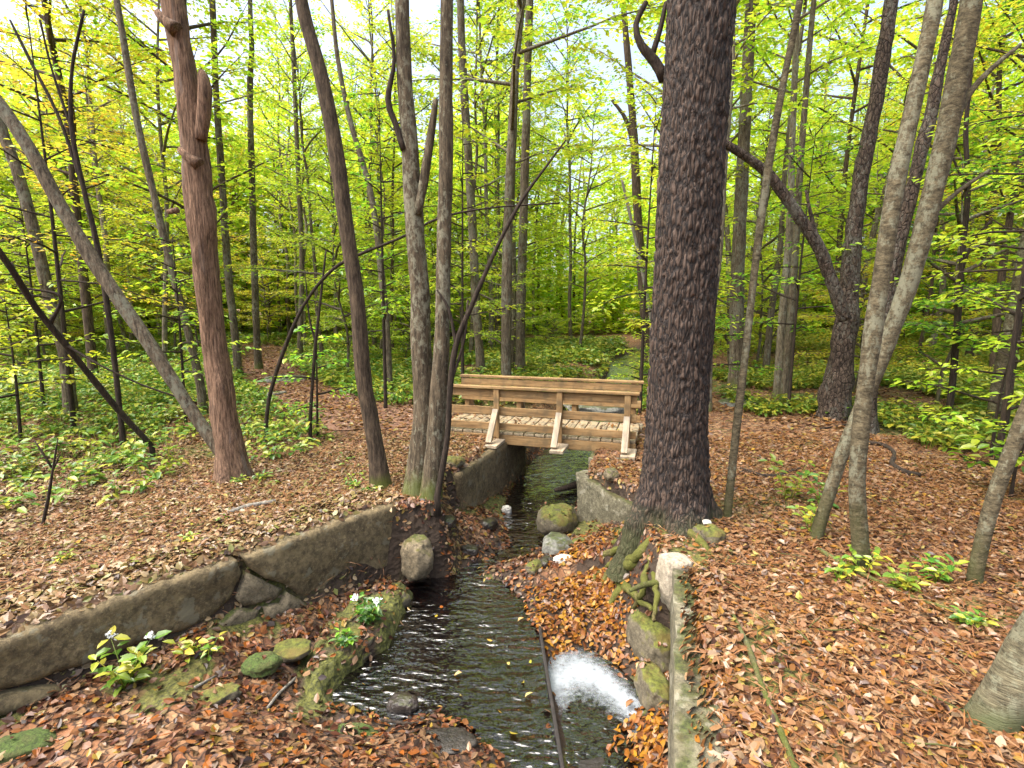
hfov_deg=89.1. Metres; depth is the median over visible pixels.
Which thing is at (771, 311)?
forest tree
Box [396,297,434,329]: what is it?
understory sapling
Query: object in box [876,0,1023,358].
forest tree
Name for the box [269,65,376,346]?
forest tree
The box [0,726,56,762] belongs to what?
mossy rock
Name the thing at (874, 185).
understory sapling
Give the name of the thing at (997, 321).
forest tree
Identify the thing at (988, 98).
forest tree
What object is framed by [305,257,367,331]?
understory sapling
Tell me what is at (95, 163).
forest tree
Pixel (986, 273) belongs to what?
understory sapling
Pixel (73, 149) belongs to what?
forked sapling
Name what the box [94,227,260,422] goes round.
leafy sapling
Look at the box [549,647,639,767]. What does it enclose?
pool water
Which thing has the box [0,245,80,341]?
understory sapling
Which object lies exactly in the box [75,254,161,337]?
understory sapling
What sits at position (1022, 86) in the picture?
forest tree
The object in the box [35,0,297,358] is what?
forest tree
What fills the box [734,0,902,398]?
forest tree
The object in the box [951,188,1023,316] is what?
understory sapling
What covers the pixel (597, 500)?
abutment
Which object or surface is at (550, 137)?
forest tree
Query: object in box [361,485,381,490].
plant
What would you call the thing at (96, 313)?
understory sapling
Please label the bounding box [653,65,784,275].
forest tree
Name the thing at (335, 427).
path
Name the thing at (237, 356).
slender tree
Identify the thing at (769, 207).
forest tree
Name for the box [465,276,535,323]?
understory sapling
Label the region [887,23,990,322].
forest tree
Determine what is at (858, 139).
forest tree
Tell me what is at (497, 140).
forest tree
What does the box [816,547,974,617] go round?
fallen branch
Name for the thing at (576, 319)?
understory sapling
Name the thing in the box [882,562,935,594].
plant
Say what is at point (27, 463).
plant
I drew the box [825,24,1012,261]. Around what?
forest tree
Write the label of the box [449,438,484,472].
abutment leaf litter
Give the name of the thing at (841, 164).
forest tree
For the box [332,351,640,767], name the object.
stream water
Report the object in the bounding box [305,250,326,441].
thin sapling
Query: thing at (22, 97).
forest tree
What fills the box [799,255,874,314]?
understory sapling
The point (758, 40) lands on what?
forest tree
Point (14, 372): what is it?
leafy sapling
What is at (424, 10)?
sky
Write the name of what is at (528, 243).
forest tree
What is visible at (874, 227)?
forest tree
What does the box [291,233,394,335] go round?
understory sapling
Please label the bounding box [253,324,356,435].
leafy sapling
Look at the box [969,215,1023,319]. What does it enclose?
understory sapling
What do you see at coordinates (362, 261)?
understory sapling
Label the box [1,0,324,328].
forest tree
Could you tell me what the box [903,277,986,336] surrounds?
understory sapling
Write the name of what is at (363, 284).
understory sapling
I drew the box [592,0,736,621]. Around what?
pine tree
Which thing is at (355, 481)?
plant
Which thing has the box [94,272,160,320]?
understory sapling
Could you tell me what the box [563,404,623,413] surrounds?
flat boulder
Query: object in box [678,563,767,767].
leaf litter
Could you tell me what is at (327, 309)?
understory sapling
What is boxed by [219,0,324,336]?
forest tree
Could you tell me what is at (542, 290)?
woods
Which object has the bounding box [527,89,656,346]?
forest tree
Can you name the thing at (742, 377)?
slim tree
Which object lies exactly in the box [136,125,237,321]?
forest tree
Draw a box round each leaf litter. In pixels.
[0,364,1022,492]
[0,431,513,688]
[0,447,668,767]
[0,484,403,637]
[2,334,985,376]
[2,416,1019,751]
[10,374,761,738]
[363,547,532,733]
[394,497,457,582]
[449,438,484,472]
[451,413,639,430]
[516,524,668,708]
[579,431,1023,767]
[594,459,641,474]
[606,699,667,767]
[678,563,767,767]
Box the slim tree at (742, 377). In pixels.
[723,0,802,519]
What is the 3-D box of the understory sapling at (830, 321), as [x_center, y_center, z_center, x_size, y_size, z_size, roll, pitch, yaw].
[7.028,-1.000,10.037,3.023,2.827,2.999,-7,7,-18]
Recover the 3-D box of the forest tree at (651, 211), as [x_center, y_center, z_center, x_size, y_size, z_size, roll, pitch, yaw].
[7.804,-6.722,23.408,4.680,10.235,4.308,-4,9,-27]
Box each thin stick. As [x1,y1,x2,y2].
[194,675,216,688]
[266,676,296,708]
[381,718,440,724]
[819,423,899,429]
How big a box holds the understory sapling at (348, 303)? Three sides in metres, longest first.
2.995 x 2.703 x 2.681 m
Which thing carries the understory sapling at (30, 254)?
on the ground at (334, 670)
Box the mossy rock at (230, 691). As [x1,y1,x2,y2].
[193,682,241,707]
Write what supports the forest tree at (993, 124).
on the ground at (334, 670)
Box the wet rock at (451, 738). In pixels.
[412,727,477,754]
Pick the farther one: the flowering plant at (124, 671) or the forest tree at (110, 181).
the forest tree at (110, 181)
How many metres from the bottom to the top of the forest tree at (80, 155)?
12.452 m
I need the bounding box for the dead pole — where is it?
[621,180,650,361]
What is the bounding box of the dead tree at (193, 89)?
[154,0,254,484]
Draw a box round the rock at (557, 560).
[553,554,570,563]
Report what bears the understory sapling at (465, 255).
on the ground at (334, 670)
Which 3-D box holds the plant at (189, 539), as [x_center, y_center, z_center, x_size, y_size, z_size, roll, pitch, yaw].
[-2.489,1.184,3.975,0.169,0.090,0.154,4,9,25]
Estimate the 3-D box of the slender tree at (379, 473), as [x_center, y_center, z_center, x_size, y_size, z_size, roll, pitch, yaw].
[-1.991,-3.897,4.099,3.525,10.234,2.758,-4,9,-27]
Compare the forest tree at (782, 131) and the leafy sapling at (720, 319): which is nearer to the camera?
the leafy sapling at (720, 319)
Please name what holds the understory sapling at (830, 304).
on the ground at (334, 670)
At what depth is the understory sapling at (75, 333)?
17.50 m
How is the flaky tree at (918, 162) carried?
on the ground at (334, 670)
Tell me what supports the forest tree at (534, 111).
on the ground at (334, 670)
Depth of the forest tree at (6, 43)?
24.44 m
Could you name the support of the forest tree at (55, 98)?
on the ground at (334, 670)
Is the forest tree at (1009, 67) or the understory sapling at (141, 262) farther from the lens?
the forest tree at (1009, 67)
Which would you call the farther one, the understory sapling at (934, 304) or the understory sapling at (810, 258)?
the understory sapling at (810, 258)
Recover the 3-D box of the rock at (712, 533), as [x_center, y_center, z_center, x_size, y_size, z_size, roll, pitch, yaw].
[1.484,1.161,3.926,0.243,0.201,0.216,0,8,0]
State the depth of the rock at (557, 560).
4.68 m
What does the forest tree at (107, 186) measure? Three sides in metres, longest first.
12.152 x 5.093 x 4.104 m
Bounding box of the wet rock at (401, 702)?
[386,691,418,712]
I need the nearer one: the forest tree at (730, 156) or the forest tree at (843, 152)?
the forest tree at (730, 156)
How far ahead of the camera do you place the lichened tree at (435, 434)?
4.46 m
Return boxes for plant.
[5,448,49,472]
[50,548,76,563]
[72,455,108,474]
[88,625,170,696]
[162,637,208,662]
[177,531,200,541]
[193,631,226,660]
[230,474,248,482]
[250,469,272,481]
[328,628,358,647]
[345,479,360,488]
[350,592,384,623]
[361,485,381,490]
[759,453,817,499]
[786,503,839,534]
[798,470,847,507]
[824,556,864,583]
[841,544,893,575]
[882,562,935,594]
[910,553,968,588]
[949,605,998,630]
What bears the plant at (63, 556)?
on the ground at (334, 670)
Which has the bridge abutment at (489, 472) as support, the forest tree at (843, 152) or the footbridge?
the footbridge
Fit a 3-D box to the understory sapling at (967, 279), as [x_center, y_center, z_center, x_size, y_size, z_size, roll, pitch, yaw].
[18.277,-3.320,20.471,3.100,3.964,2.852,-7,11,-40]
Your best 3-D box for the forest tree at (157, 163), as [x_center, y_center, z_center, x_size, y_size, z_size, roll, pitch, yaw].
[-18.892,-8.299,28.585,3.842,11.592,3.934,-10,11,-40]
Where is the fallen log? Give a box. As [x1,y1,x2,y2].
[252,391,286,394]
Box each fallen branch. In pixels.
[227,499,275,514]
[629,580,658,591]
[731,614,798,767]
[739,467,800,476]
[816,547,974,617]
[869,441,920,476]
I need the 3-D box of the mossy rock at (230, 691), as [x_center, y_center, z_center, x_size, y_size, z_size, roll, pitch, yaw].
[-1.795,1.825,2.875,0.540,0.138,0.186,-7,10,-39]
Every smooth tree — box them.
[808,0,1021,539]
[848,0,943,568]
[965,396,1023,585]
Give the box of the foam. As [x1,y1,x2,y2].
[548,656,639,724]
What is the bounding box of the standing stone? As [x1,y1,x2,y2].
[655,552,693,610]
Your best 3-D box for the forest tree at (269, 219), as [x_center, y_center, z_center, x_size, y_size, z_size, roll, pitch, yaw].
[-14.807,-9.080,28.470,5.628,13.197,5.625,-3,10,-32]
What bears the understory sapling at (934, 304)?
on the ground at (334, 670)
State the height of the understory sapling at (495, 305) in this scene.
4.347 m
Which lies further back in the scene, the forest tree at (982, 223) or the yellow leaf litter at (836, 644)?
the forest tree at (982, 223)
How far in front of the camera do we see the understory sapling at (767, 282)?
17.32 m
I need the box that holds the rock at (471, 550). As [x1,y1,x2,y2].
[461,544,478,556]
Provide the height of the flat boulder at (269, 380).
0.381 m
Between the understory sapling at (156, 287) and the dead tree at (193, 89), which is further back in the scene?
the understory sapling at (156, 287)
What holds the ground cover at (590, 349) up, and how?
on the ground at (334, 670)
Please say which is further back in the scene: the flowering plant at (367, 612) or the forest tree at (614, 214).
the forest tree at (614, 214)
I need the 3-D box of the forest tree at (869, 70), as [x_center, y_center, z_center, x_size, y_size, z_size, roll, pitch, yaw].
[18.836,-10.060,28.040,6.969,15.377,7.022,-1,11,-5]
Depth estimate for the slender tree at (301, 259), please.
16.31 m
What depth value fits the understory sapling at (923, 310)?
23.37 m
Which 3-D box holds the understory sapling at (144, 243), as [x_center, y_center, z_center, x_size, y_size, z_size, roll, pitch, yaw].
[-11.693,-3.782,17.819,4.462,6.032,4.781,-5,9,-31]
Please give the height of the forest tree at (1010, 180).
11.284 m
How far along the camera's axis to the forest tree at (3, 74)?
15.81 m
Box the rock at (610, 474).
[603,468,618,480]
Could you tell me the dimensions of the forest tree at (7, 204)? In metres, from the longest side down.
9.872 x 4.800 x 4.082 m
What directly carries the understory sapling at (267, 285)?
on the ground at (334, 670)
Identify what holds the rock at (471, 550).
on the ground at (334, 670)
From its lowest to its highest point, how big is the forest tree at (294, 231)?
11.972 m
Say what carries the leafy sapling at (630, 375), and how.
on the ground at (334, 670)
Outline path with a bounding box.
[242,347,454,434]
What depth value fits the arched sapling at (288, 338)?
6.50 m
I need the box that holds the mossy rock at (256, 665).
[241,651,282,677]
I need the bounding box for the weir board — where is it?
[533,590,564,767]
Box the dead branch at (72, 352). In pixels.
[0,247,174,456]
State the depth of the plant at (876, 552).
3.41 m
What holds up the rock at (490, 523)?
on the ground at (334, 670)
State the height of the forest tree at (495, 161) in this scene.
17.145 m
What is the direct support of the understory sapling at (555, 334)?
on the ground at (334, 670)
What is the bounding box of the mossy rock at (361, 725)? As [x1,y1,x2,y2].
[328,722,378,736]
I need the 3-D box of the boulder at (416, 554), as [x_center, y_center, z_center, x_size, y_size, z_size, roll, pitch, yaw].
[-0.835,1.532,4.587,0.298,0.380,0.304,0,8,0]
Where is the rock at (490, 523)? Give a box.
[479,517,497,530]
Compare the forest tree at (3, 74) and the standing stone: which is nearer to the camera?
the standing stone
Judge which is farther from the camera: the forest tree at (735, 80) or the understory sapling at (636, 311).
the understory sapling at (636, 311)
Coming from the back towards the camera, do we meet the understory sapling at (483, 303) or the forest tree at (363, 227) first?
the understory sapling at (483, 303)
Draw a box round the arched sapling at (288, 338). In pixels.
[264,202,559,441]
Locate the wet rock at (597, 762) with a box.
[578,757,604,767]
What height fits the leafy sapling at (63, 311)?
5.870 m
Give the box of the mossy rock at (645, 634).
[626,609,669,673]
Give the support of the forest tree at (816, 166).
on the ground at (334, 670)
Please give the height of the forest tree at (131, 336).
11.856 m
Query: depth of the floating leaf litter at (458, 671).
3.49 m
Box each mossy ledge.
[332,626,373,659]
[384,589,410,607]
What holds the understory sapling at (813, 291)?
on the ground at (334, 670)
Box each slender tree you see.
[0,117,80,418]
[113,0,208,412]
[209,0,243,374]
[247,0,262,368]
[289,0,304,354]
[295,0,391,490]
[330,0,392,391]
[457,0,485,377]
[511,0,518,370]
[515,0,532,375]
[779,0,816,399]
[945,59,990,417]
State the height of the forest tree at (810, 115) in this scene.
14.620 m
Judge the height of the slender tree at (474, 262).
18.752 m
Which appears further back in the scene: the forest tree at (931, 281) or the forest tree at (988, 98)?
the forest tree at (988, 98)
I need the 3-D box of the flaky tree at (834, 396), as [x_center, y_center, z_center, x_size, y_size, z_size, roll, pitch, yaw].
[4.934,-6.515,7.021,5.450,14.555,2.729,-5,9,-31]
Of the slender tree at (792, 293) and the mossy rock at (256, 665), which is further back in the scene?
the slender tree at (792, 293)
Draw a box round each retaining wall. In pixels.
[0,496,400,715]
[668,567,726,767]
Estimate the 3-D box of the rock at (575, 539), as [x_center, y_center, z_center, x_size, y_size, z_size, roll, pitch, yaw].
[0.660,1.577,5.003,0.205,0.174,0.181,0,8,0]
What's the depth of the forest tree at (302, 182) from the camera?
19.02 m
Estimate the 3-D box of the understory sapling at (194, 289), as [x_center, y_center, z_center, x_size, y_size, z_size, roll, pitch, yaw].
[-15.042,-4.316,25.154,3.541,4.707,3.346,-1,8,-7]
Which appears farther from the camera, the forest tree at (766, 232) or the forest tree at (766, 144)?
the forest tree at (766, 232)
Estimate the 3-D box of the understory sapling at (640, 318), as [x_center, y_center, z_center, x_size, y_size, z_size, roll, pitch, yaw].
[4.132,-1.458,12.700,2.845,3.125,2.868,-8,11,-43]
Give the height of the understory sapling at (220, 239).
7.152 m
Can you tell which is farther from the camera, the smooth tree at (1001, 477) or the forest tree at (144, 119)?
the forest tree at (144, 119)
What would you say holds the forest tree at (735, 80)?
on the ground at (334, 670)
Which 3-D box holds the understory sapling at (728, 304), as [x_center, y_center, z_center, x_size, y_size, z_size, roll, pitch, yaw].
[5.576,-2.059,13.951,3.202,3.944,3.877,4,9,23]
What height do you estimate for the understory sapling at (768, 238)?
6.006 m
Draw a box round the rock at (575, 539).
[572,537,584,544]
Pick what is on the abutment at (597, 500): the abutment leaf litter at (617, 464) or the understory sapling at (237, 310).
the abutment leaf litter at (617, 464)
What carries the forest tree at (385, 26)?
on the ground at (334, 670)
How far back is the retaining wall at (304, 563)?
3.41 m
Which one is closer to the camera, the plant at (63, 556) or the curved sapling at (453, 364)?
the plant at (63, 556)
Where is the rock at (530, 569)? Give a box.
[525,559,541,574]
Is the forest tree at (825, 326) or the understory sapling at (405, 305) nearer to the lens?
the understory sapling at (405, 305)
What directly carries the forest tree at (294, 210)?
on the ground at (334, 670)
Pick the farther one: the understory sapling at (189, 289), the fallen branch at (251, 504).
the understory sapling at (189, 289)
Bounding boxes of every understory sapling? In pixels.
[0,146,109,342]
[0,156,118,352]
[0,182,117,311]
[0,198,123,364]
[0,216,145,344]
[0,217,95,342]
[0,242,113,360]
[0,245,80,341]
[0,246,43,342]
[0,263,75,330]
[10,282,99,347]
[17,293,109,334]
[48,213,152,305]
[50,168,244,355]
[68,280,121,326]
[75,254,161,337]
[76,275,161,339]
[91,185,241,347]
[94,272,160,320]
[105,162,271,319]
[125,205,282,353]
[133,265,192,333]
[159,252,236,332]
[219,157,409,372]
[219,222,289,317]
[225,289,279,332]
[231,237,311,339]
[234,255,310,342]
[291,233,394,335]
[304,231,394,332]
[304,271,401,353]
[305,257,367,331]
[305,259,348,334]
[310,287,346,331]
[321,242,408,327]
[337,293,380,328]
[340,237,434,349]
[366,179,501,344]
[367,271,459,356]
[386,238,459,336]
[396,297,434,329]
[402,239,470,318]
[404,186,528,340]
[405,283,465,334]
[427,213,571,353]
[431,242,501,339]
[433,240,478,319]
[453,214,535,319]
[453,241,534,322]
[460,260,526,330]
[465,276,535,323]
[467,264,543,346]
[531,313,564,336]
[534,311,574,340]
[542,315,566,332]
[562,309,592,335]
[572,306,603,334]
[584,310,605,333]
[599,305,625,326]
[614,268,752,352]
[624,289,651,328]
[645,137,872,367]
[714,231,779,367]
[714,279,770,350]
[716,240,838,357]
[717,236,780,316]
[721,208,832,314]
[726,243,828,339]
[745,250,768,317]
[746,245,833,336]
[760,176,955,338]
[794,261,976,391]
[798,242,834,313]
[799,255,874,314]
[802,223,916,346]
[810,281,870,325]
[862,116,1023,403]
[862,250,968,336]
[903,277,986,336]
[904,202,995,321]
[930,204,1021,314]
[935,255,1007,334]
[936,165,1023,335]
[943,268,1023,337]
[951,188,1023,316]
[965,265,1023,340]
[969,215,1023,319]
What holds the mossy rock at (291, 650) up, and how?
on the ground at (334, 670)
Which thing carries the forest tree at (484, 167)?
on the ground at (334, 670)
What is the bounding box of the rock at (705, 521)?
[702,519,711,523]
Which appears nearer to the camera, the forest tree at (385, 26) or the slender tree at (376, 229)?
the slender tree at (376, 229)
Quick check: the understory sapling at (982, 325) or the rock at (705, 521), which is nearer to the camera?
the rock at (705, 521)
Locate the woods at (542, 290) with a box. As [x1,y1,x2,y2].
[0,0,1023,336]
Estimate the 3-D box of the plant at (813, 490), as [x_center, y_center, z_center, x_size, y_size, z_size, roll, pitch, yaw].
[2.706,0.943,4.586,0.440,0.343,0.357,0,8,0]
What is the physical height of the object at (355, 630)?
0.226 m
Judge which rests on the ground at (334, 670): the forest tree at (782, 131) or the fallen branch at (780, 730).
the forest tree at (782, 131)
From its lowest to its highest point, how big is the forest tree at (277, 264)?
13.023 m
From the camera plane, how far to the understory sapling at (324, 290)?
28.21 m
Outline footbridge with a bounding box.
[451,374,643,459]
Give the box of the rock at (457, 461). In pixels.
[446,456,464,467]
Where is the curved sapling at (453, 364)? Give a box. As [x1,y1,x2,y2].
[434,139,566,516]
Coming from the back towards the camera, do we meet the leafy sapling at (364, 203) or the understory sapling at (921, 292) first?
the understory sapling at (921, 292)
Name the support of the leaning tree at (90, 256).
on the ground at (334, 670)
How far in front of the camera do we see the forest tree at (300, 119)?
15.76 m
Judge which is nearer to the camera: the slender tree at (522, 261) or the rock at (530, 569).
the rock at (530, 569)
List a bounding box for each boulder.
[263,374,306,382]
[400,534,433,581]
[536,503,577,535]
[542,532,572,555]
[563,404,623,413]
[718,398,776,407]
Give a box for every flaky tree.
[662,0,898,420]
[870,0,957,434]
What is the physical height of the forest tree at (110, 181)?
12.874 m
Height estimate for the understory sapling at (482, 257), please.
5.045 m
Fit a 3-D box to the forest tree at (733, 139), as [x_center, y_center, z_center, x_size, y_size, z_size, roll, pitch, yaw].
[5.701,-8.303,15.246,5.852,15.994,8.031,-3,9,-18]
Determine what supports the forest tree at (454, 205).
on the ground at (334, 670)
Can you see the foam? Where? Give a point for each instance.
(580, 671)
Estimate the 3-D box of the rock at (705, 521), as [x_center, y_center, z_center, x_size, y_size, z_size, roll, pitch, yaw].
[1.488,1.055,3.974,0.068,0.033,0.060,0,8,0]
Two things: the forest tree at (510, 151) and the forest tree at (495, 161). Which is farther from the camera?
the forest tree at (495, 161)
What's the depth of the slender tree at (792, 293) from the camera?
9.26 m
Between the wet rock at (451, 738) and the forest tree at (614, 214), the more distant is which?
the forest tree at (614, 214)
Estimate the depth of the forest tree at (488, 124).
16.24 m
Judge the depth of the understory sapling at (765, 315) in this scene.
16.18 m
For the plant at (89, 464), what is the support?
on the ground at (334, 670)
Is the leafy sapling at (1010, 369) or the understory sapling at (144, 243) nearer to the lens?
the leafy sapling at (1010, 369)
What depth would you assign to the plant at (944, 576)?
3.31 m
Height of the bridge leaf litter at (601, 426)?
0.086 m
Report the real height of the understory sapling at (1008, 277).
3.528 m
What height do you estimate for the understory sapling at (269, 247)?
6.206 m
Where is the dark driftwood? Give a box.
[554,481,576,491]
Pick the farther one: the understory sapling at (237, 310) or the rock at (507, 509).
the understory sapling at (237, 310)
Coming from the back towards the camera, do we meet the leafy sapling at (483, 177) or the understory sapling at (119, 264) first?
the understory sapling at (119, 264)
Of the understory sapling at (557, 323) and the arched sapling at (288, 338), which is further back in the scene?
the understory sapling at (557, 323)
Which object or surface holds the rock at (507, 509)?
in the stream water at (425, 656)
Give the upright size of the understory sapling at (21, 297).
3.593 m
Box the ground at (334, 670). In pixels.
[0,308,1023,767]
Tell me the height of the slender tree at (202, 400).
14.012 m
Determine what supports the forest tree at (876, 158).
on the ground at (334, 670)
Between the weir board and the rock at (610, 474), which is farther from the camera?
the rock at (610, 474)
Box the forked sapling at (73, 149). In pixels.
[9,9,126,446]
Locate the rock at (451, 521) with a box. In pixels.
[445,515,456,528]
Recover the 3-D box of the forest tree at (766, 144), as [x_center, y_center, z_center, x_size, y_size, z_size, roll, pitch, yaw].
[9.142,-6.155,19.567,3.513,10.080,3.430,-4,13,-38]
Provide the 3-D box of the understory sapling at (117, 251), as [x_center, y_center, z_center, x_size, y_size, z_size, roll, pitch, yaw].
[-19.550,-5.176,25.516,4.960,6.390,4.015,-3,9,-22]
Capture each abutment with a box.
[452,434,525,509]
[576,457,631,523]
[588,451,596,468]
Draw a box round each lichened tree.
[385,0,437,497]
[419,0,452,519]
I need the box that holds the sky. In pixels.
[0,0,1022,308]
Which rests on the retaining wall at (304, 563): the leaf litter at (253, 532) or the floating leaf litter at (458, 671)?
the leaf litter at (253, 532)
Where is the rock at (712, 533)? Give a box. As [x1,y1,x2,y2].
[693,524,725,544]
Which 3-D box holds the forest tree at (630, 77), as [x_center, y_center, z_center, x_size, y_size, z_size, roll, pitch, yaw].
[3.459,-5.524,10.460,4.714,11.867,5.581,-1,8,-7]
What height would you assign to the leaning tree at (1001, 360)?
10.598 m
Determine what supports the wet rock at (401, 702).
on the ground at (334, 670)
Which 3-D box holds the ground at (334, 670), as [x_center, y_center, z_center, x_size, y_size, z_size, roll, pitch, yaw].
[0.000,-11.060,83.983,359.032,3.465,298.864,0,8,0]
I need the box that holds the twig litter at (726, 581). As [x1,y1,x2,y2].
[0,401,1023,752]
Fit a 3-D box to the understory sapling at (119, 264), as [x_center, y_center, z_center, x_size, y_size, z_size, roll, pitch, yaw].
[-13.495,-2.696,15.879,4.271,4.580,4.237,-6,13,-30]
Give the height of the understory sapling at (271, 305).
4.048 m
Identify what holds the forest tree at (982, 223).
on the ground at (334, 670)
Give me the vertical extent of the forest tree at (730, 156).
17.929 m
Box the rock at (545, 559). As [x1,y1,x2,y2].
[540,555,552,567]
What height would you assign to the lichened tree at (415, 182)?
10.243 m
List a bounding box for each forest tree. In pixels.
[0,0,29,118]
[0,0,173,358]
[0,0,178,376]
[0,0,187,352]
[0,11,112,340]
[0,22,87,258]
[0,27,139,336]
[0,91,28,275]
[0,92,90,241]
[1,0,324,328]
[1,34,118,242]
[30,13,182,333]
[30,99,111,227]
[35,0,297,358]
[44,102,145,328]
[50,44,180,339]
[53,96,169,282]
[54,87,180,331]
[57,95,180,317]
[124,121,183,243]
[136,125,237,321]
[182,93,291,280]
[213,143,271,328]
[216,133,270,328]
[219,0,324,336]
[219,30,354,327]
[222,81,325,332]
[232,0,375,357]
[244,18,359,349]
[263,141,319,328]
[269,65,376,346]
[279,0,453,346]
[287,172,339,319]
[291,52,436,338]
[304,2,468,348]
[309,142,399,244]
[318,82,454,351]
[328,0,430,232]
[336,141,436,337]
[348,137,406,276]
[349,0,666,378]
[382,0,607,347]
[389,0,550,353]
[394,135,480,290]
[424,69,538,336]
[433,0,559,339]
[451,52,587,274]
[453,1,559,266]
[475,169,545,280]
[487,78,577,268]
[492,73,594,333]
[517,0,637,341]
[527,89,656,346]
[556,0,781,269]
[582,170,652,329]
[595,0,833,361]
[608,0,807,411]
[627,0,776,176]
[627,0,796,218]
[642,164,734,281]
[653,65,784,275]
[721,180,785,269]
[727,76,825,317]
[729,144,815,327]
[731,0,915,369]
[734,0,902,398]
[737,0,979,324]
[752,41,855,207]
[753,109,837,234]
[767,6,910,339]
[767,106,853,248]
[796,0,1022,311]
[803,28,895,329]
[809,40,918,257]
[812,0,1023,348]
[813,112,947,335]
[814,54,920,247]
[816,149,844,325]
[819,70,899,247]
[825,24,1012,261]
[858,12,1023,358]
[864,104,985,308]
[873,0,1023,368]
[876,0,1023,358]
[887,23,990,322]
[912,51,1023,321]
[913,9,1023,327]
[920,63,1023,220]
[932,8,1023,335]
[939,94,1023,281]
[947,88,1018,306]
[950,0,1023,203]
[974,103,1023,258]
[1011,59,1023,110]
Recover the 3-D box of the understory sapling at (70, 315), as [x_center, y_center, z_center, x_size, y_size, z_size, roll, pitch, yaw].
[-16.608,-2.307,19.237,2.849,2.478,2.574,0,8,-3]
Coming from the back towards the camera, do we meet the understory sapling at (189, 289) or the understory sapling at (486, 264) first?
the understory sapling at (486, 264)
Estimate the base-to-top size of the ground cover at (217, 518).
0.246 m
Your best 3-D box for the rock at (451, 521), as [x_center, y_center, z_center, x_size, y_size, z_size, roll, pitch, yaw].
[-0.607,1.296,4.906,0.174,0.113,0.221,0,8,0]
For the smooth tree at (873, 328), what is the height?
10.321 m
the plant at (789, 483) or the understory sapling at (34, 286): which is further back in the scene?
the understory sapling at (34, 286)
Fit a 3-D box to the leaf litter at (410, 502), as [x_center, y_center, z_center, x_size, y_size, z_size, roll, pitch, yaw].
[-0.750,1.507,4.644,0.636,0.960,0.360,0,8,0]
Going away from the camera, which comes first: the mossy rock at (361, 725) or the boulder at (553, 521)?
the mossy rock at (361, 725)
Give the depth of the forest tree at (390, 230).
26.55 m
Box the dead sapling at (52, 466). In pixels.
[34,438,59,527]
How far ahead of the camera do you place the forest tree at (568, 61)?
21.01 m
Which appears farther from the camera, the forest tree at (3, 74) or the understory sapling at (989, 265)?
the understory sapling at (989, 265)
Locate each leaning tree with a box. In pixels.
[0,95,214,454]
[985,224,1023,419]
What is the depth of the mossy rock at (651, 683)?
3.25 m
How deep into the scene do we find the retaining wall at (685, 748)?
2.33 m
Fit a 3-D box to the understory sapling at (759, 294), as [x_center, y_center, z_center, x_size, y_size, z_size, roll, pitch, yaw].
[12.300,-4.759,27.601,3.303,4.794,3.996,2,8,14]
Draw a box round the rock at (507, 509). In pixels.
[501,505,511,513]
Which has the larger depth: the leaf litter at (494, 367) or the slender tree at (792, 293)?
the leaf litter at (494, 367)
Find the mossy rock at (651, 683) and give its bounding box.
[634,660,669,709]
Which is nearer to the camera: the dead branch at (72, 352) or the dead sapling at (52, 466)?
the dead sapling at (52, 466)
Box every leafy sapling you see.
[0,0,194,430]
[0,174,167,409]
[0,289,112,442]
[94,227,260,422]
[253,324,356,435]
[326,86,455,408]
[424,97,532,377]
[572,84,737,412]
[607,328,649,411]
[713,292,782,375]
[716,103,879,408]
[853,3,1023,460]
[886,334,1023,458]
[912,118,1023,434]
[947,419,1023,498]
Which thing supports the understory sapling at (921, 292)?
on the ground at (334, 670)
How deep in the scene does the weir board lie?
3.22 m
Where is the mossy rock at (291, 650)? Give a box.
[273,638,311,662]
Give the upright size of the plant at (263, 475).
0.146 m
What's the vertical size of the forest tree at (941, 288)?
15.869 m
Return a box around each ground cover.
[0,328,404,520]
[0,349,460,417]
[0,442,364,572]
[317,335,648,423]
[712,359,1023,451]
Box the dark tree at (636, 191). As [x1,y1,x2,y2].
[611,3,649,369]
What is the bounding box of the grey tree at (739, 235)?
[726,0,756,388]
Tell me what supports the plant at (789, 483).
on the ground at (334, 670)
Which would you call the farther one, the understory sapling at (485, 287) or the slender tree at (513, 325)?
the understory sapling at (485, 287)
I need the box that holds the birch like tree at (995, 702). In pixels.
[962,610,1023,736]
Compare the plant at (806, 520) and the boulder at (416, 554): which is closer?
the plant at (806, 520)
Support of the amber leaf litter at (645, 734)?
on the ground at (334, 670)
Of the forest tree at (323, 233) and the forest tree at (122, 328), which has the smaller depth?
the forest tree at (122, 328)
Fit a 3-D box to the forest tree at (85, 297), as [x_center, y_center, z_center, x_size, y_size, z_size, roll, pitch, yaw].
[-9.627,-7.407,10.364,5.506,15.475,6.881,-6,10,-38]
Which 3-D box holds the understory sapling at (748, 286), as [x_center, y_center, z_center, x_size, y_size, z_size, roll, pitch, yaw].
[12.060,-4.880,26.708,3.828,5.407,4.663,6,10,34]
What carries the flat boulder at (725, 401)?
on the ground at (334, 670)
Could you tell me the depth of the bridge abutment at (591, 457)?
6.29 m
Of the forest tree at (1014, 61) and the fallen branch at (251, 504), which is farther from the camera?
the forest tree at (1014, 61)

